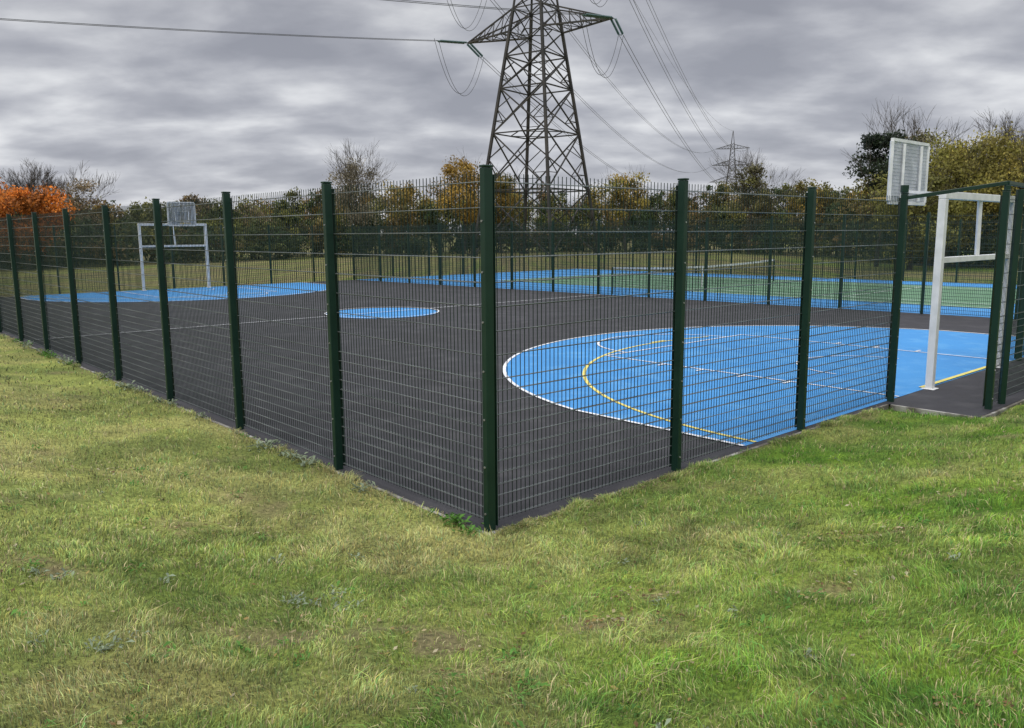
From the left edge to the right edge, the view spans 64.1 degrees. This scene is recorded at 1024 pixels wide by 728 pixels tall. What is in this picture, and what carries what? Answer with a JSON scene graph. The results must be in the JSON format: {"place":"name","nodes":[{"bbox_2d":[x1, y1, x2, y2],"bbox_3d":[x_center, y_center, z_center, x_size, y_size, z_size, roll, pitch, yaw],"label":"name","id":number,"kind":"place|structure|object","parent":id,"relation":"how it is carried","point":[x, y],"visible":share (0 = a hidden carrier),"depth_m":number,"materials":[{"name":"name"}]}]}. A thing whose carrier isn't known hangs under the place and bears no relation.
{"place":"outdoors","nodes":[
{"label":"outdoors","id":0,"kind":"place"},
{"bbox_2d":[0,236,1023,727],"bbox_3d":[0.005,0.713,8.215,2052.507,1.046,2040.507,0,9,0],"label":"ground","id":1,"kind":"structure","parent":0,"point":[266,510],"depth_m":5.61,"materials":[{"name":"green plant"}]},
{"bbox_2d":[0,177,30,250],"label":"orange autumn tree","id":2,"kind":"object","parent":1,"relation":"on","point":[5,186],"visible":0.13,"depth_m":62.02,"materials":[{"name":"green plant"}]},
{"bbox_2d":[0,158,68,193],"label":"bare tree","id":3,"kind":"object","parent":1,"relation":"on","point":[31,176],"visible":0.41,"depth_m":71.73,"materials":[{"name":"brown plant"}]},
{"bbox_2d":[0,176,79,269],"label":"orange autumn tree","id":4,"kind":"object","parent":1,"relation":"on","point":[24,200],"visible":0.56,"depth_m":60.85,"materials":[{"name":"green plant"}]},
{"bbox_2d":[41,161,119,228],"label":"grey leaved tree","id":5,"kind":"object","parent":1,"relation":"on","point":[78,186],"visible":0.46,"depth_m":75.09,"materials":[{"name":"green plant"}]},
{"bbox_2d":[321,138,396,255],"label":"grey leaved tree","id":6,"kind":"object","parent":1,"relation":"on","point":[352,174],"visible":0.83,"depth_m":90.17,"materials":[{"name":"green plant"}]},
{"bbox_2d":[421,150,497,253],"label":"yellow autumn tree","id":7,"kind":"object","parent":1,"relation":"on","point":[449,171],"visible":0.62,"depth_m":98.77,"materials":[{"name":"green plant"}]},
{"bbox_2d":[352,225,577,278],"bbox_3d":[-2.097,-7.088,50.861,17.917,3.072,0.122,-8,12,-41],"label":"fence","id":8,"kind":"object","parent":1,"relation":"on","point":[522,229],"visible":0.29,"depth_m":50.08,"materials":[{"name":"green metal"}]},
{"bbox_2d":[476,166,522,252],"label":"yellow autumn tree","id":9,"kind":"object","parent":1,"relation":"on","point":[508,179],"visible":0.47,"depth_m":101.44,"materials":[{"name":"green plant"}]},
{"bbox_2d":[0,334,1016,727],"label":"broadleaf weeds","id":10,"kind":"object","parent":1,"relation":"on","point":[296,456],"visible":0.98,"depth_m":5.00,"materials":[{"name":"green plant"}]},
{"bbox_2d":[0,219,1020,268],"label":"scrub hedge","id":11,"kind":"object","parent":1,"relation":"on","point":[292,245],"visible":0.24,"depth_m":77.51,"materials":[{"name":"green plant"}]},
{"bbox_2d":[0,404,1023,727],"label":"fallen leaves","id":12,"kind":"object","parent":1,"relation":"on","point":[580,618],"visible":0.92,"depth_m":4.68,"materials":[{"name":"brown plant"}]},
{"bbox_2d":[0,333,1023,534],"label":"concrete kerb","id":13,"kind":"structure","parent":1,"relation":"on","point":[924,411],"depth_m":11.00,"materials":[{"name":"grey concrete"}]},
{"bbox_2d":[0,270,1023,530],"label":"asphalt court","id":14,"kind":"object","parent":1,"relation":"on","point":[964,396],"visible":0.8,"depth_m":13.74,"materials":[{"name":"black asphalt"}]},
{"bbox_2d":[137,202,210,288],"bbox_3d":[-15.131,-5.381,37.378,3.200,3.975,1.899,-8,12,-41],"label":"goal with basketball hoop","id":15,"kind":"object","parent":14,"relation":"on","point":[165,224],"visible":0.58,"depth_m":37.13,"materials":[{"name":"white paint"}]},
{"bbox_2d":[0,225,354,295],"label":"fence","id":16,"kind":"object","parent":14,"relation":"on","point":[246,257],"visible":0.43,"depth_m":39.78,"materials":[{"name":"green metal"}]},
{"bbox_2d":[0,164,497,531],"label":"fence","id":17,"kind":"object","parent":14,"relation":"on","point":[489,461],"visible":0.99,"depth_m":9.53,"materials":[{"name":"green metal"}]},
{"bbox_2d":[21,269,1023,445],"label":"court markings","id":18,"kind":"object","parent":14,"relation":"on","point":[960,354],"visible":0.58,"depth_m":16.14,"materials":[{"name":"blue paint"}]},
{"bbox_2d":[351,212,1023,319],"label":"fence","id":19,"kind":"object","parent":14,"relation":"on","point":[927,223],"visible":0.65,"depth_m":29.51,"materials":[{"name":"green metal"}]},
{"bbox_2d":[611,259,774,294],"bbox_3d":[8.557,-4.011,36.813,12.280,1.104,0.080,-8,12,-41],"label":"tennis net","id":20,"kind":"object","parent":14,"relation":"on","point":[689,267],"visible":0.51,"depth_m":36.40,"materials":[{"name":"black fabric"}]},
{"bbox_2d":[495,173,908,519],"bbox_3d":[2.662,-0.466,9.162,7.663,3.057,0.130,-8,12,-41],"label":"fence","id":21,"kind":"object","parent":14,"relation":"on","point":[679,291],"visible":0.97,"depth_m":8.53,"materials":[{"name":"green metal"}]},
{"bbox_2d":[577,219,1022,283],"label":"fence","id":22,"kind":"object","parent":14,"relation":"on","point":[839,250],"visible":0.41,"depth_m":44.48,"materials":[{"name":"green metal"}]},
{"bbox_2d":[870,138,1015,389],"bbox_3d":[7.079,-1.834,14.110,3.200,3.975,1.899,-8,12,-41],"label":"goal with basketball hoop","id":23,"kind":"object","parent":14,"relation":"on","point":[909,162],"visible":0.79,"depth_m":13.56,"materials":[{"name":"white paint"}]},
{"bbox_2d":[900,181,1023,403],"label":"entrance frame","id":24,"kind":"object","parent":14,"relation":"on","point":[1017,222],"visible":0.9,"depth_m":11.36,"materials":[{"name":"green metal"}]},
{"bbox_2d":[1,142,1023,267],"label":"distant tree belt","id":25,"kind":"object","parent":1,"relation":"on","point":[804,188],"visible":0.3,"depth_m":93.63,"materials":[{"name":"green plant"}]},
{"bbox_2d":[467,0,612,256],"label":"electricity pylon","id":26,"kind":"object","parent":1,"relation":"on","point":[542,51],"visible":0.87,"depth_m":89.88,"materials":[{"name":"metal"}]},
{"bbox_2d":[0,0,745,193],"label":"power lines","id":27,"kind":"object","parent":26,"relation":"attached to","point":[478,54],"visible":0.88,"depth_m":92.51,"materials":[{"name":"metal"}]},
{"bbox_2d":[600,166,651,252],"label":"olive tree","id":28,"kind":"object","parent":1,"relation":"on","point":[633,196],"visible":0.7,"depth_m":101.93,"materials":[{"name":"green plant"}]},
{"bbox_2d":[711,131,748,197],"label":"electricity pylon","id":29,"kind":"object","parent":1,"relation":"on","point":[733,146],"visible":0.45,"depth_m":356.94,"materials":[{"name":"metal"}]},
{"bbox_2d":[709,149,803,253],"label":"grey leaved tree","id":30,"kind":"object","parent":1,"relation":"on","point":[754,181],"visible":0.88,"depth_m":89.26,"materials":[{"name":"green plant"}]},
{"bbox_2d":[841,129,942,265],"bbox_3d":[25.828,-11.287,55.882,7.025,9.435,5.044,0,9,0],"label":"pine tree","id":31,"kind":"object","parent":1,"relation":"on","point":[876,160],"visible":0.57,"depth_m":55.29,"materials":[{"name":"green plant"}]},
{"bbox_2d":[857,167,976,269],"bbox_3d":[25.252,-9.111,50.966,7.010,6.707,7.317,3,10,20],"label":"willow tree","id":32,"kind":"object","parent":1,"relation":"on","point":[954,208],"visible":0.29,"depth_m":50.25,"materials":[{"name":"green plant"}]},
{"bbox_2d":[861,95,975,245],"bbox_3d":[30.400,-14.412,63.251,8.809,13.288,7.464,8,12,42],"label":"tree","id":33,"kind":"object","parent":1,"relation":"on","point":[921,136],"visible":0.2,"depth_m":62.41,"materials":[{"name":"green plant"}]},
{"bbox_2d":[907,119,1023,267],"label":"willow tree","id":34,"kind":"object","parent":1,"relation":"on","point":[962,165],"visible":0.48,"depth_m":51.42,"materials":[{"name":"green plant"}]},
{"bbox_2d":[949,121,1023,237],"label":"willow tree","id":35,"kind":"object","parent":1,"relation":"on","point":[1014,154],"visible":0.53,"depth_m":52.47,"materials":[{"name":"green plant"}]},
{"bbox_2d":[970,108,1023,190],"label":"bare tree","id":36,"kind":"object","parent":1,"relation":"on","point":[1005,130],"visible":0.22,"depth_m":58.45,"materials":[{"name":"brown plant"}]},
{"bbox_2d":[982,189,1023,413],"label":"fence","id":37,"kind":"object","parent":1,"relation":"on","point":[996,311],"visible":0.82,"depth_m":11.23,"materials":[{"name":"green metal"}]},
{"bbox_2d":[994,165,1023,226],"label":"willow tree","id":38,"kind":"object","parent":1,"relation":"on","point":[1019,180],"visible":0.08,"depth_m":56.76,"materials":[{"name":"green plant"}]},
{"bbox_2d":[1014,258,1023,360],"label":"fence","id":39,"kind":"object","parent":1,"relation":"on","point":[1019,328],"visible":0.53,"depth_m":15.43,"materials":[{"name":"green metal"}]},
{"bbox_2d":[0,0,1023,235],"label":"sky","id":40,"kind":"structure","parent":0,"point":[173,113],"materials":[{"name":"grey"}]}
]}

